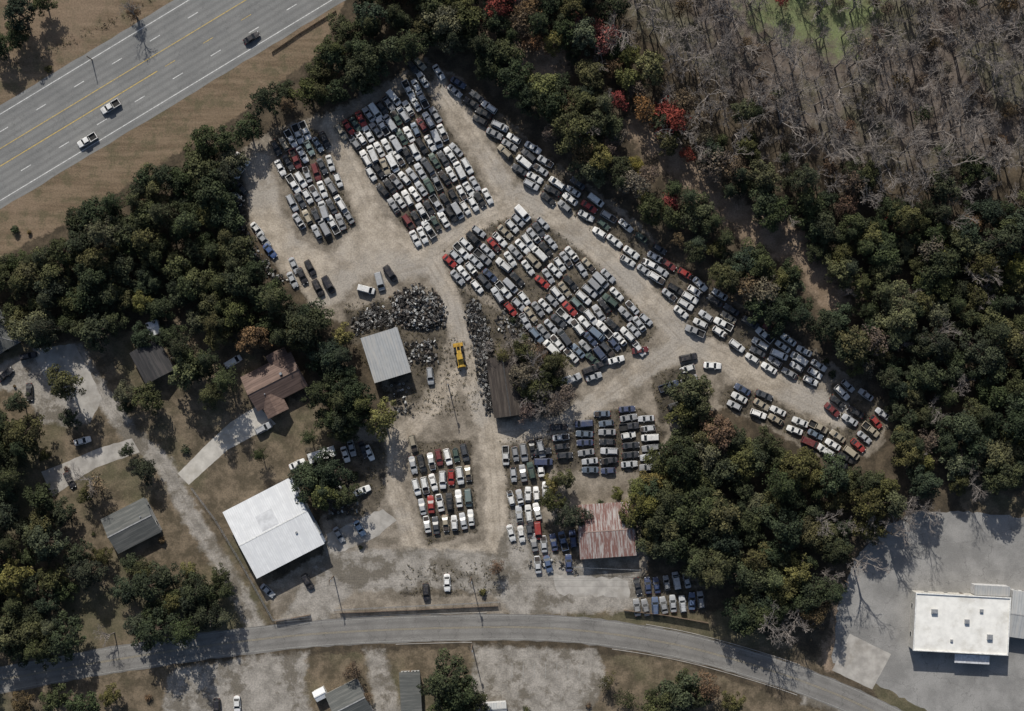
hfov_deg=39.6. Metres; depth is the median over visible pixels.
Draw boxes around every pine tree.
[0,439,7,454]
[0,464,24,491]
[0,533,19,552]
[3,592,31,613]
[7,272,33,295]
[8,437,37,459]
[10,456,29,469]
[23,631,51,659]
[29,312,63,345]
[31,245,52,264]
[32,542,58,564]
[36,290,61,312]
[36,613,64,635]
[79,231,94,247]
[83,214,120,251]
[91,213,108,228]
[98,191,124,216]
[122,188,148,213]
[130,226,160,257]
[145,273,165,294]
[148,202,177,230]
[165,248,186,266]
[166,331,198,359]
[168,221,191,241]
[168,613,199,649]
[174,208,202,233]
[196,345,219,368]
[196,380,226,409]
[202,311,225,332]
[204,240,220,258]
[207,270,230,296]
[207,363,239,396]
[213,298,227,313]
[214,316,233,334]
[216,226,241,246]
[216,609,233,625]
[217,581,234,598]
[222,256,242,273]
[227,235,244,249]
[250,446,267,464]
[255,286,292,320]
[268,323,288,349]
[279,97,296,113]
[299,427,317,444]
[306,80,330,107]
[315,480,337,500]
[327,389,346,410]
[330,42,345,60]
[334,346,352,363]
[343,37,358,56]
[344,365,356,377]
[348,34,373,56]
[351,393,372,414]
[361,16,380,35]
[384,2,405,21]
[392,12,412,30]
[394,29,428,64]
[444,31,464,56]
[467,33,487,54]
[501,27,520,46]
[523,10,554,38]
[553,11,565,24]
[581,0,594,7]
[587,84,596,94]
[592,90,615,115]
[613,175,627,190]
[662,179,682,197]
[677,186,700,206]
[686,233,706,252]
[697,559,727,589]
[704,210,724,232]
[713,226,735,247]
[714,133,727,145]
[720,182,737,198]
[730,166,746,183]
[744,105,763,125]
[761,463,797,500]
[762,565,785,589]
[778,152,790,164]
[782,171,796,188]
[785,161,820,197]
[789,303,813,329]
[790,189,815,212]
[806,484,825,503]
[821,576,847,606]
[840,258,859,278]
[843,226,858,241]
[854,238,874,256]
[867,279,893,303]
[908,437,926,452]
[928,203,952,224]
[935,433,958,459]
[939,387,958,407]
[945,294,966,313]
[962,365,976,381]
[971,400,996,426]
[975,314,1011,347]
[976,460,993,478]
[998,198,1014,217]
[998,292,1015,311]
[1016,292,1023,306]
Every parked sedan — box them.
[0,367,13,381]
[25,383,33,400]
[63,471,75,488]
[73,436,91,445]
[233,695,240,710]
[243,31,259,44]
[250,221,264,234]
[256,233,270,245]
[260,583,275,597]
[262,243,276,258]
[274,159,285,175]
[282,154,294,170]
[286,271,298,288]
[288,256,298,273]
[288,458,305,468]
[292,212,305,229]
[294,193,306,208]
[296,145,308,163]
[296,267,307,284]
[302,166,312,182]
[303,139,314,155]
[309,184,321,202]
[311,136,323,152]
[316,157,327,174]
[317,180,327,197]
[318,131,330,148]
[325,154,334,171]
[326,198,337,214]
[332,526,344,542]
[335,213,346,230]
[340,446,349,462]
[342,119,354,134]
[343,209,354,223]
[347,440,356,456]
[349,116,361,131]
[353,519,365,536]
[354,485,370,495]
[355,110,366,126]
[358,441,367,458]
[362,106,375,122]
[362,125,374,142]
[366,444,374,460]
[369,122,382,137]
[371,162,384,177]
[373,141,385,157]
[379,158,390,175]
[381,95,395,110]
[381,138,393,153]
[383,178,396,194]
[387,197,399,213]
[389,173,403,189]
[390,110,402,125]
[392,150,404,165]
[393,192,406,208]
[395,128,408,145]
[401,146,413,163]
[402,100,414,116]
[403,126,414,142]
[408,186,421,201]
[408,456,417,473]
[409,97,421,111]
[409,229,421,246]
[410,210,421,226]
[414,163,426,179]
[414,180,427,196]
[416,71,429,87]
[416,226,428,243]
[418,498,426,515]
[423,200,434,215]
[423,515,430,532]
[424,134,436,151]
[427,452,435,469]
[427,495,434,512]
[428,152,440,169]
[428,473,437,490]
[429,106,442,123]
[430,215,441,231]
[432,63,444,80]
[432,516,439,534]
[435,493,444,511]
[436,124,448,141]
[437,150,449,166]
[437,212,449,227]
[438,170,450,185]
[439,193,451,207]
[442,254,456,268]
[442,514,449,531]
[443,146,457,162]
[443,573,450,591]
[445,166,457,181]
[447,84,462,97]
[449,142,463,157]
[450,76,466,88]
[450,269,464,284]
[455,489,462,507]
[456,185,466,200]
[457,265,470,280]
[459,512,467,529]
[462,180,473,197]
[463,97,479,108]
[464,465,471,481]
[467,509,474,525]
[468,254,482,268]
[469,90,484,102]
[469,176,480,191]
[473,191,485,207]
[475,107,492,119]
[480,243,494,257]
[481,187,493,204]
[482,268,497,282]
[485,127,502,139]
[487,237,500,252]
[492,231,507,247]
[497,224,512,239]
[501,139,517,151]
[503,251,516,266]
[506,524,515,541]
[508,244,522,259]
[509,271,524,286]
[511,163,527,175]
[514,238,529,254]
[515,489,523,505]
[515,505,522,523]
[517,525,524,542]
[519,312,531,329]
[519,464,526,481]
[521,259,534,275]
[523,306,536,322]
[524,141,541,154]
[526,171,543,183]
[526,227,540,243]
[527,516,534,533]
[528,440,535,456]
[530,534,537,551]
[531,221,545,237]
[531,301,544,316]
[532,163,548,176]
[533,502,541,519]
[534,275,549,288]
[534,447,551,455]
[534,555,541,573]
[536,323,550,339]
[537,155,553,167]
[537,465,544,476]
[538,241,552,256]
[538,298,552,312]
[540,192,555,205]
[540,535,547,552]
[541,268,554,283]
[542,481,548,497]
[543,319,557,333]
[543,555,552,572]
[544,184,560,196]
[544,234,557,249]
[547,263,561,277]
[549,533,557,550]
[550,313,566,328]
[550,334,564,350]
[550,423,567,430]
[552,433,569,440]
[557,281,571,297]
[559,251,572,267]
[562,192,578,205]
[562,301,577,316]
[563,275,577,290]
[563,347,578,363]
[564,246,578,261]
[565,185,580,197]
[565,554,572,571]
[570,177,585,189]
[570,343,584,358]
[575,430,593,437]
[576,439,593,446]
[577,209,594,221]
[577,448,594,456]
[580,199,597,213]
[581,257,595,271]
[581,457,598,464]
[581,466,598,472]
[583,331,597,346]
[585,352,598,363]
[585,372,601,381]
[592,304,605,320]
[593,358,608,368]
[593,410,610,417]
[597,298,610,313]
[598,428,615,435]
[600,268,615,282]
[600,456,617,464]
[604,317,620,331]
[606,233,622,247]
[608,355,624,364]
[609,286,623,300]
[612,332,626,345]
[618,218,633,232]
[618,306,632,321]
[618,405,635,412]
[619,254,635,266]
[619,413,637,421]
[620,460,637,467]
[621,451,638,458]
[622,245,639,259]
[622,442,639,448]
[625,300,639,314]
[626,322,640,336]
[631,346,648,353]
[632,316,645,331]
[632,340,645,356]
[633,577,641,594]
[633,598,640,616]
[636,263,649,276]
[638,415,654,421]
[641,598,649,616]
[644,576,651,593]
[646,251,662,263]
[652,576,660,593]
[659,596,667,613]
[661,258,676,271]
[661,288,676,301]
[669,594,676,612]
[673,305,688,318]
[683,571,690,588]
[688,592,695,609]
[692,276,707,291]
[703,362,721,368]
[706,294,722,307]
[711,288,727,300]
[720,311,736,323]
[723,303,739,315]
[731,391,747,403]
[734,383,750,395]
[749,346,765,357]
[753,398,769,410]
[755,389,772,400]
[760,362,777,374]
[768,413,783,425]
[770,405,786,416]
[775,340,790,352]
[780,333,796,346]
[781,367,797,379]
[786,425,802,434]
[791,416,808,427]
[796,345,812,356]
[807,429,823,439]
[810,359,826,371]
[824,402,840,417]
[824,438,840,450]
[829,395,845,408]
[829,429,845,442]
[841,413,858,426]
[846,405,863,418]
[850,438,865,452]
[856,430,871,443]
[858,388,873,401]
[874,407,889,420]
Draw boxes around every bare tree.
[62,463,99,496]
[93,624,114,647]
[118,0,140,17]
[472,344,491,356]
[500,340,513,350]
[503,326,522,353]
[509,353,519,365]
[520,384,544,407]
[522,350,546,384]
[529,401,553,419]
[541,383,553,402]
[554,392,569,410]
[569,123,600,145]
[593,45,607,70]
[602,29,636,49]
[604,8,639,50]
[628,0,662,15]
[638,5,666,27]
[643,7,677,42]
[656,124,697,145]
[658,20,679,41]
[658,83,674,103]
[660,81,674,100]
[661,60,682,76]
[663,37,684,56]
[663,41,713,64]
[666,49,685,72]
[668,24,692,45]
[670,27,685,50]
[671,61,694,80]
[672,20,705,41]
[684,34,711,74]
[685,85,709,96]
[685,107,711,126]
[687,0,700,10]
[690,131,712,158]
[692,0,727,23]
[694,4,709,27]
[695,34,710,65]
[695,76,730,115]
[696,147,729,182]
[698,65,727,88]
[703,45,731,80]
[703,96,728,117]
[708,12,730,32]
[708,40,728,55]
[711,0,746,33]
[712,23,735,54]
[716,152,751,183]
[717,56,741,78]
[719,109,738,126]
[720,0,733,9]
[721,82,737,105]
[722,25,735,41]
[724,39,741,59]
[727,144,753,162]
[731,116,751,145]
[735,41,765,59]
[735,70,751,83]
[739,57,773,81]
[746,0,760,7]
[746,79,768,104]
[747,85,779,127]
[757,67,796,93]
[758,129,771,148]
[758,601,784,643]
[763,83,799,114]
[764,20,786,44]
[767,94,805,138]
[771,23,813,68]
[771,130,784,142]
[772,54,788,76]
[773,23,818,85]
[773,149,792,172]
[777,622,797,648]
[781,39,800,67]
[781,206,800,226]
[784,103,824,127]
[784,608,810,637]
[785,75,810,91]
[785,83,811,102]
[786,132,824,165]
[787,76,824,106]
[794,39,812,56]
[802,76,835,123]
[808,0,830,22]
[813,59,833,80]
[813,106,836,124]
[814,21,834,44]
[816,133,857,163]
[816,510,841,535]
[817,85,841,107]
[819,78,843,105]
[820,565,836,586]
[824,171,852,193]
[825,117,841,142]
[825,132,849,159]
[825,570,844,586]
[830,68,866,109]
[833,109,854,137]
[834,44,857,74]
[834,516,857,533]
[835,133,857,148]
[837,89,854,106]
[838,0,862,12]
[838,21,865,46]
[841,284,855,296]
[843,49,878,80]
[846,551,893,581]
[847,25,873,57]
[851,66,868,89]
[851,144,869,165]
[854,93,876,121]
[858,62,875,82]
[859,516,885,536]
[860,177,881,208]
[861,124,903,157]
[862,146,889,167]
[863,110,886,151]
[865,86,885,111]
[865,532,883,548]
[866,19,905,40]
[867,0,883,15]
[868,40,892,72]
[869,88,891,102]
[870,29,905,53]
[870,141,904,167]
[871,174,895,200]
[872,61,893,82]
[874,151,907,190]
[876,71,899,106]
[878,117,896,127]
[879,514,910,547]
[882,35,914,65]
[884,100,909,136]
[887,75,907,104]
[890,126,932,159]
[893,54,909,79]
[893,160,922,187]
[895,193,919,205]
[896,161,919,193]
[897,500,918,530]
[899,0,916,7]
[899,39,928,62]
[899,122,929,143]
[900,504,920,532]
[902,92,930,111]
[902,177,932,207]
[902,495,923,512]
[905,0,926,25]
[905,131,933,151]
[906,25,938,49]
[911,147,927,164]
[913,99,932,114]
[914,8,955,35]
[915,161,949,189]
[915,500,941,535]
[916,132,946,159]
[918,64,942,93]
[920,0,939,11]
[922,6,946,33]
[924,153,943,172]
[924,318,961,343]
[925,82,938,102]
[928,46,940,65]
[928,394,946,422]
[930,109,971,153]
[931,61,947,87]
[934,103,957,126]
[934,146,986,171]
[938,0,969,10]
[941,86,961,108]
[942,81,967,110]
[944,16,971,54]
[944,207,978,229]
[947,183,966,204]
[950,102,989,145]
[952,83,986,131]
[952,374,975,395]
[953,182,977,204]
[954,42,977,69]
[955,129,980,157]
[959,4,981,23]
[960,118,985,143]
[961,71,979,88]
[962,21,992,50]
[962,266,1001,285]
[964,43,1007,77]
[965,14,989,41]
[968,470,990,500]
[969,106,997,126]
[969,137,990,156]
[972,8,997,37]
[972,173,990,190]
[973,46,994,67]
[975,0,994,8]
[975,284,995,309]
[977,9,1022,42]
[978,113,1001,141]
[981,180,1001,194]
[982,145,1005,175]
[983,145,1016,174]
[984,60,1011,99]
[984,110,1002,130]
[988,55,1018,73]
[989,15,1009,43]
[989,40,1014,67]
[991,59,1016,89]
[991,131,1013,152]
[994,73,1018,97]
[996,74,1016,103]
[1000,134,1023,153]
[1001,5,1023,40]
[1004,155,1023,172]
[1005,182,1020,205]
[1009,40,1023,65]
[1010,53,1023,85]
[1012,41,1023,55]
[1014,91,1023,110]
[1017,116,1023,138]
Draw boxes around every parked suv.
[19,351,36,360]
[213,698,220,710]
[254,421,272,434]
[285,194,298,211]
[294,171,307,187]
[301,573,313,589]
[304,259,315,275]
[310,162,321,180]
[311,279,324,296]
[324,177,337,194]
[333,194,346,211]
[334,123,347,140]
[359,149,372,166]
[396,106,410,122]
[401,189,413,206]
[401,214,415,230]
[408,143,421,160]
[408,434,417,452]
[411,478,420,495]
[415,137,428,154]
[416,454,426,472]
[420,476,429,494]
[422,111,435,128]
[422,583,429,600]
[423,177,435,194]
[426,367,433,384]
[435,449,442,465]
[439,471,446,488]
[443,448,452,465]
[444,206,457,222]
[445,492,452,509]
[455,466,463,484]
[460,157,473,174]
[460,443,469,461]
[477,273,491,288]
[481,100,497,113]
[491,119,508,131]
[491,286,504,303]
[495,257,511,272]
[497,144,512,158]
[519,443,527,461]
[521,148,536,162]
[521,232,534,248]
[523,178,539,190]
[525,253,541,268]
[525,504,531,520]
[527,461,535,479]
[529,327,543,343]
[536,439,545,457]
[548,176,565,189]
[550,286,564,302]
[565,373,581,385]
[569,529,577,547]
[570,297,584,312]
[570,319,584,335]
[575,290,591,304]
[581,283,597,298]
[581,365,599,374]
[583,309,597,325]
[599,341,614,356]
[600,209,616,222]
[600,447,617,454]
[602,293,618,307]
[620,326,634,341]
[639,464,654,470]
[641,443,658,451]
[648,271,664,284]
[651,596,658,614]
[667,282,683,294]
[667,402,679,410]
[677,298,693,310]
[678,595,686,612]
[679,353,697,362]
[681,291,698,304]
[696,590,704,608]
[728,338,744,352]
[750,408,766,418]
[751,337,768,350]
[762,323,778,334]
[817,443,830,457]
[833,384,849,400]
[837,451,854,463]
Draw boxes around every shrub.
[10,225,18,233]
[44,65,51,72]
[144,694,151,701]
[157,537,164,543]
[180,444,190,453]
[351,471,358,480]
[479,589,486,595]
[822,357,829,364]
[828,369,835,378]
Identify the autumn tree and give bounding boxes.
[85,470,110,498]
[125,2,140,20]
[342,661,361,680]
[364,692,372,702]
[480,0,515,25]
[489,559,504,574]
[495,344,510,361]
[507,0,528,14]
[509,9,534,36]
[512,0,542,23]
[515,378,535,404]
[518,396,538,424]
[519,30,548,54]
[519,340,540,360]
[523,360,540,375]
[524,375,552,403]
[532,342,547,363]
[542,122,559,141]
[542,392,566,419]
[550,369,564,377]
[551,351,573,369]
[558,383,577,407]
[561,96,578,117]
[564,11,585,28]
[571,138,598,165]
[588,14,603,40]
[590,13,605,37]
[593,23,620,55]
[597,672,616,690]
[598,32,620,54]
[600,57,624,78]
[601,139,619,156]
[603,129,629,145]
[611,89,629,110]
[614,688,640,710]
[616,167,652,197]
[627,78,648,103]
[632,93,657,129]
[637,165,660,187]
[651,120,671,139]
[653,96,684,127]
[656,102,691,135]
[662,192,680,214]
[667,230,684,249]
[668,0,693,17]
[669,87,698,113]
[679,146,695,162]
[686,129,716,148]
[692,107,713,126]
[698,669,720,704]
[726,271,767,302]
[737,36,754,50]
[741,274,780,305]
[748,42,768,58]
[753,64,770,88]
[753,92,776,109]
[768,87,786,105]
[774,0,788,9]
[783,131,798,146]
[803,125,818,140]
[813,0,827,14]
[820,152,838,177]
[834,0,844,5]
[834,190,858,215]
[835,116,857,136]
[837,168,866,194]
[855,85,876,106]
[855,355,877,379]
[857,36,876,59]
[857,324,893,357]
[866,0,880,7]
[868,100,883,119]
[872,25,886,41]
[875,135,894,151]
[880,2,894,16]
[890,71,910,94]
[909,0,932,15]
[912,104,935,125]
[914,71,931,87]
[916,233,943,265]
[918,428,939,453]
[919,42,934,59]
[921,35,943,50]
[929,326,949,339]
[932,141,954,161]
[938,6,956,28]
[938,61,953,78]
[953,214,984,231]
[963,0,979,12]
[964,88,979,100]
[965,71,979,87]
[978,90,995,108]
[990,132,1008,146]
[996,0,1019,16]
[996,101,1018,123]
[1005,353,1017,370]
[1008,17,1023,32]
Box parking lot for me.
[831,511,1023,710]
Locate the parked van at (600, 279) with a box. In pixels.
[592,271,608,288]
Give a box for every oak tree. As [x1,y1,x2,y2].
[0,33,22,60]
[0,253,15,277]
[0,263,14,292]
[0,294,26,324]
[0,410,14,443]
[0,413,44,454]
[0,452,18,472]
[0,482,19,506]
[0,502,20,532]
[0,513,3,539]
[0,551,15,573]
[0,558,35,598]
[0,582,8,606]
[0,605,26,634]
[0,612,20,652]
[2,390,29,412]
[2,447,22,461]
[3,0,37,32]
[4,19,30,51]
[4,250,26,272]
[4,305,30,331]
[4,636,29,667]
[7,308,56,353]
[10,260,46,300]
[10,516,30,539]
[11,690,36,710]
[13,620,43,644]
[15,548,36,568]
[15,598,47,638]
[18,247,43,271]
[21,514,47,548]
[21,572,49,597]
[22,482,57,516]
[24,291,43,311]
[25,320,53,350]
[27,521,70,557]
[28,507,56,535]
[29,0,57,16]
[30,246,76,292]
[31,274,71,306]
[33,589,59,614]
[33,631,57,670]
[36,562,70,590]
[38,446,52,460]
[38,683,68,710]
[45,363,86,400]
[47,237,80,266]
[47,610,86,663]
[50,496,76,527]
[51,580,80,603]
[52,313,76,336]
[56,272,76,295]
[56,280,89,322]
[58,408,82,430]
[61,555,108,590]
[62,538,92,565]
[63,257,76,275]
[63,269,76,281]
[63,690,100,710]
[64,206,90,235]
[64,223,94,263]
[66,281,104,314]
[68,318,93,341]
[72,252,115,294]
[73,247,115,275]
[75,196,117,230]
[76,482,94,503]
[78,313,114,352]
[88,546,113,565]
[94,276,126,314]
[94,309,131,336]
[99,682,121,706]
[101,208,134,240]
[104,253,126,285]
[104,280,127,304]
[107,241,126,257]
[109,575,139,606]
[111,214,151,250]
[111,252,138,286]
[112,379,139,403]
[114,287,133,311]
[116,401,134,413]
[118,442,134,456]
[119,552,141,573]
[122,237,140,262]
[122,613,151,639]
[123,557,153,581]
[128,458,156,486]
[129,163,158,194]
[129,177,158,203]
[129,198,158,231]
[130,202,160,228]
[130,274,155,296]
[130,321,161,350]
[130,381,163,415]
[130,569,166,601]
[131,601,180,651]
[132,197,146,212]
[132,289,154,314]
[134,260,165,285]
[138,162,168,203]
[138,237,166,273]
[141,598,165,625]
[143,294,175,320]
[148,308,165,323]
[148,560,185,589]
[151,164,176,189]
[152,231,172,256]
[158,324,187,348]
[161,266,174,283]
[161,582,184,603]
[162,253,194,276]
[162,589,180,614]
[164,290,189,308]
[166,160,195,204]
[166,277,183,304]
[168,191,184,204]
[168,192,199,221]
[168,218,188,243]
[168,352,202,390]
[172,265,222,301]
[175,274,207,301]
[175,348,206,379]
[178,173,192,194]
[178,582,204,615]
[180,562,198,580]
[180,571,218,620]
[182,233,207,267]
[182,599,222,631]
[183,141,210,178]
[185,147,220,192]
[185,306,206,334]
[190,124,224,156]
[191,357,222,380]
[193,169,234,214]
[194,286,225,323]
[196,202,207,218]
[196,230,218,252]
[198,202,222,229]
[202,582,220,610]
[203,148,218,166]
[203,192,245,233]
[203,327,236,351]
[206,253,224,274]
[209,179,240,221]
[210,124,243,153]
[210,563,229,587]
[211,156,242,190]
[215,288,258,330]
[216,147,249,170]
[218,232,257,283]
[221,258,263,300]
[230,111,263,140]
[233,314,252,333]
[234,322,272,353]
[236,246,260,263]
[238,260,273,285]
[245,81,286,117]
[248,291,276,311]
[251,276,291,312]
[252,312,281,334]
[276,79,294,102]
[279,301,308,328]
[279,308,327,355]
[286,321,315,351]
[287,461,326,503]
[288,77,326,110]
[291,298,325,331]
[300,375,336,409]
[304,58,330,84]
[305,307,334,332]
[306,337,348,375]
[306,485,341,510]
[311,447,356,488]
[313,34,341,74]
[313,405,348,429]
[319,62,338,84]
[320,352,348,380]
[321,45,346,72]
[321,76,350,104]
[322,407,362,435]
[323,368,376,411]
[325,426,350,443]
[326,12,360,44]
[328,369,362,391]
[331,322,354,346]
[331,483,363,508]
[333,417,359,441]
[338,398,373,427]
[341,53,378,93]
[349,4,381,41]
[350,40,384,82]
[352,0,391,33]
[355,75,380,94]
[361,0,374,5]
[364,396,398,441]
[366,39,389,76]
[373,35,403,62]
[375,0,396,6]
[389,9,413,29]
[410,15,432,34]
[411,30,434,52]
[415,0,453,23]
[416,672,450,697]
[418,4,465,53]
[426,677,469,710]
[427,648,466,707]
[428,23,446,49]
[439,0,458,7]
[443,667,478,709]
[451,0,481,31]
[455,1,483,40]
[459,32,477,51]
[462,685,489,710]
[473,32,507,65]
[473,57,498,80]
[480,7,515,40]
[482,0,494,16]
[492,37,524,66]
[494,54,534,100]
[499,0,515,7]
[507,360,537,391]
[510,333,535,361]
[515,80,536,114]
[525,72,560,116]
[525,79,561,116]
[534,0,565,27]
[534,90,567,120]
[538,363,552,385]
[538,488,567,512]
[539,351,562,374]
[542,28,565,57]
[543,473,559,494]
[545,374,567,390]
[548,104,567,127]
[549,101,598,154]
[551,468,575,488]
[552,14,578,50]
[554,499,593,528]
[555,72,573,95]
[558,0,586,26]
[567,86,597,113]
[567,156,605,188]
[569,84,597,101]
[570,16,598,55]
[572,109,592,135]
[575,59,607,96]
[580,164,609,182]
[581,0,597,9]
[581,105,618,139]
[581,135,604,159]
[589,142,613,173]
[594,0,631,27]
[602,112,623,141]
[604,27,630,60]
[605,155,635,185]
[610,45,640,68]
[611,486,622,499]
[613,66,645,91]
[618,506,641,528]
[620,154,643,175]
[621,491,660,520]
[627,477,650,504]
[634,49,665,88]
[635,529,688,566]
[636,474,661,501]
[636,516,659,546]
[637,188,655,202]
[637,192,665,226]
[637,505,671,540]
[639,466,670,489]
[641,687,671,710]
[642,446,675,480]
[644,487,680,512]
[645,538,666,557]
[647,108,678,132]
[650,518,689,544]
[652,202,683,230]
[653,670,700,710]
[656,128,680,156]
[657,483,674,505]
[658,440,702,493]
[661,475,691,497]
[662,525,692,560]
[663,369,712,408]
[663,392,698,427]
[664,487,692,508]
[665,425,697,457]
[665,489,690,530]
[669,476,700,495]
[675,668,698,692]
[676,373,714,397]
[676,503,702,531]
[677,191,712,239]
[678,472,725,529]
[679,540,712,579]
[682,391,712,428]
[682,428,728,470]
[682,540,708,571]
[684,241,705,263]
[685,523,721,543]
[688,456,704,478]
[689,684,712,708]
[690,418,723,457]
[691,543,743,585]
[692,469,717,493]
[693,201,714,219]
[696,135,725,169]
[699,411,736,455]
[701,490,744,538]
[702,455,741,486]
[706,240,728,259]
[706,262,737,288]
[707,526,742,555]
[715,264,744,294]
[715,549,733,562]
[716,493,738,522]
[719,467,744,493]
[720,596,756,634]
[721,249,743,276]
[721,690,746,710]
[722,437,738,455]
[724,244,768,279]
[724,556,754,586]
[725,447,756,484]
[726,424,750,452]
[728,176,756,196]
[728,497,748,526]
[729,98,755,123]
[729,522,744,536]
[730,480,753,504]
[730,584,754,607]
[732,435,757,472]
[732,599,781,636]
[734,500,765,533]
[736,130,761,160]
[737,559,773,594]
[738,529,766,548]
[739,541,776,570]
[740,492,764,514]
[741,237,776,281]
[743,295,770,323]
[743,438,772,476]
[744,159,783,192]
[746,502,775,527]
[748,186,779,223]
[750,589,779,611]
[753,176,775,195]
[753,425,785,457]
[753,445,791,472]
[755,539,783,564]
[757,195,793,232]
[760,292,800,339]
[761,489,791,514]
[762,581,782,606]
[763,504,804,551]
[765,265,802,293]
[765,464,798,487]
[768,479,808,518]
[768,599,789,621]
[769,575,799,606]
[772,291,791,305]
[773,520,798,542]
[773,546,794,573]
[778,449,818,482]
[779,280,805,298]
[779,551,811,591]
[781,257,802,286]
[785,591,809,613]
[786,295,813,324]
[789,185,829,230]
[792,548,818,569]
[793,573,828,615]
[795,446,826,493]
[796,511,824,553]
[796,597,830,630]
[801,216,829,243]
[802,208,837,243]
[802,500,824,520]
[805,229,827,243]
[805,240,834,263]
[806,309,842,343]
[806,452,849,497]
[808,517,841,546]
[816,190,839,209]
[820,253,853,290]
[820,488,852,513]
[820,532,854,564]
[823,302,851,336]
[828,242,855,264]
[829,225,848,249]
[830,532,850,555]
[831,330,866,363]
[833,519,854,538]
[834,322,870,367]
[836,342,875,366]
[837,466,858,495]
[838,212,864,235]
[839,157,863,173]
[844,215,873,243]
[846,355,877,377]
[847,169,880,193]
[847,466,883,496]
[849,267,872,300]
[849,301,879,319]
[850,485,886,521]
[851,512,887,546]
[854,234,899,279]
[857,160,879,190]
[859,222,882,253]
[863,260,890,284]
[863,317,878,335]
[868,215,895,233]
[868,339,895,363]
[869,226,900,253]
[870,313,890,341]
[871,279,917,341]
[871,487,906,517]
[872,470,900,500]
[874,193,917,224]
[875,257,903,274]
[876,367,901,389]
[878,355,906,392]
[879,328,903,351]
[884,281,909,302]
[884,398,905,421]
[885,202,921,232]
[886,379,908,402]
[890,420,915,452]
[891,425,925,467]
[894,238,914,261]
[896,406,917,427]
[900,330,939,362]
[902,231,923,247]
[902,296,926,320]
[902,326,921,347]
[902,355,920,377]
[903,380,927,414]
[905,370,934,393]
[906,254,923,276]
[906,464,942,499]
[909,357,948,392]
[910,290,937,315]
[912,209,933,239]
[912,272,935,297]
[912,466,934,486]
[913,272,957,305]
[914,326,957,362]
[915,401,934,423]
[916,198,936,224]
[917,404,943,429]
[918,244,962,288]
[920,451,934,471]
[921,220,949,247]
[924,165,962,203]
[925,298,951,332]
[929,426,961,452]
[934,384,946,401]
[935,408,981,447]
[938,359,965,387]
[938,449,967,480]
[940,316,966,337]
[942,278,971,307]
[944,239,951,251]
[944,349,969,369]
[945,225,961,250]
[948,215,983,252]
[948,228,975,263]
[948,470,971,496]
[949,450,982,473]
[955,304,982,329]
[955,328,1008,379]
[956,154,991,188]
[959,433,993,464]
[960,423,983,443]
[961,396,984,421]
[962,241,982,264]
[962,251,1008,283]
[963,200,981,216]
[963,280,992,313]
[966,196,1006,229]
[967,302,1007,335]
[969,355,1007,386]
[970,430,1023,471]
[972,165,997,185]
[973,375,995,395]
[975,381,1012,410]
[975,394,1002,416]
[977,280,1002,296]
[978,420,999,440]
[979,221,1023,270]
[979,294,1002,316]
[982,455,1023,494]
[982,470,1009,491]
[983,224,1010,259]
[988,407,1023,444]
[993,317,1023,359]
[993,379,1023,414]
[994,213,1023,238]
[997,430,1021,451]
[999,252,1023,283]
[999,252,1023,293]
[1000,367,1023,403]
[1004,207,1023,245]
[1005,274,1023,297]
[1008,314,1023,337]
[1012,452,1023,477]
[1014,190,1023,209]
[1014,348,1023,373]
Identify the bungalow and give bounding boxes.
[325,679,372,710]
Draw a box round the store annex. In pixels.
[1009,589,1023,638]
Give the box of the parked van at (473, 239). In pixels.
[465,230,481,247]
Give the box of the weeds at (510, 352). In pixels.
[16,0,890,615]
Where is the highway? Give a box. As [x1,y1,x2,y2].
[0,0,344,208]
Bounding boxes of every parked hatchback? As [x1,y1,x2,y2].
[235,183,247,194]
[270,139,281,155]
[279,137,289,151]
[301,189,313,203]
[302,209,312,224]
[311,207,320,222]
[311,224,321,239]
[333,172,342,187]
[348,135,361,149]
[355,131,366,145]
[365,166,376,181]
[376,101,388,114]
[376,183,389,197]
[398,171,410,185]
[405,59,418,73]
[405,167,418,181]
[410,122,420,136]
[411,78,421,91]
[414,57,426,70]
[416,117,427,132]
[447,189,459,203]
[448,469,454,485]
[449,249,462,263]
[451,515,457,530]
[452,447,459,462]
[459,200,470,215]
[459,237,472,250]
[465,261,477,275]
[467,196,478,211]
[470,279,483,293]
[471,225,485,237]
[472,114,487,125]
[504,302,516,316]
[505,219,518,233]
[506,133,520,144]
[507,490,514,505]
[510,467,516,481]
[511,213,524,226]
[511,297,524,311]
[511,446,518,461]
[518,291,530,305]
[524,486,531,501]
[526,524,533,539]
[533,486,539,501]
[536,216,549,229]
[545,293,558,306]
[553,256,565,271]
[554,443,568,449]
[557,199,571,213]
[557,452,572,458]
[576,262,587,277]
[578,315,590,329]
[579,339,591,352]
[592,226,606,238]
[596,218,610,230]
[598,420,613,426]
[599,438,614,444]
[600,467,615,474]
[608,337,620,350]
[620,431,635,438]
[634,231,648,243]
[639,313,652,325]
[640,425,655,431]
[641,258,656,268]
[652,243,666,254]
[654,265,668,276]
[663,575,670,590]
[677,267,692,279]
[679,364,695,372]
[687,284,702,296]
[692,318,707,328]
[698,310,713,321]
[712,326,726,337]
[726,400,741,410]
[745,352,758,363]
[767,355,782,367]
[789,361,803,372]
[803,375,817,385]
[807,367,822,379]
[840,379,854,392]
[869,415,882,428]
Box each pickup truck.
[77,132,97,147]
[100,98,120,113]
[283,129,297,147]
[285,173,301,193]
[288,148,301,169]
[291,123,304,144]
[298,120,311,139]
[326,215,340,234]
[376,117,389,135]
[401,79,414,98]
[415,90,429,108]
[415,202,429,222]
[421,220,435,238]
[429,194,443,212]
[430,171,442,190]
[453,241,468,259]
[473,248,491,265]
[495,280,511,298]
[502,445,509,464]
[556,307,572,324]
[558,531,568,550]
[595,320,613,338]
[619,422,638,430]
[640,453,659,460]
[658,380,678,392]
[684,324,705,337]
[713,317,733,331]
[755,327,773,343]
[808,419,828,433]
[861,421,879,437]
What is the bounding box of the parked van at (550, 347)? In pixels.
[543,339,558,354]

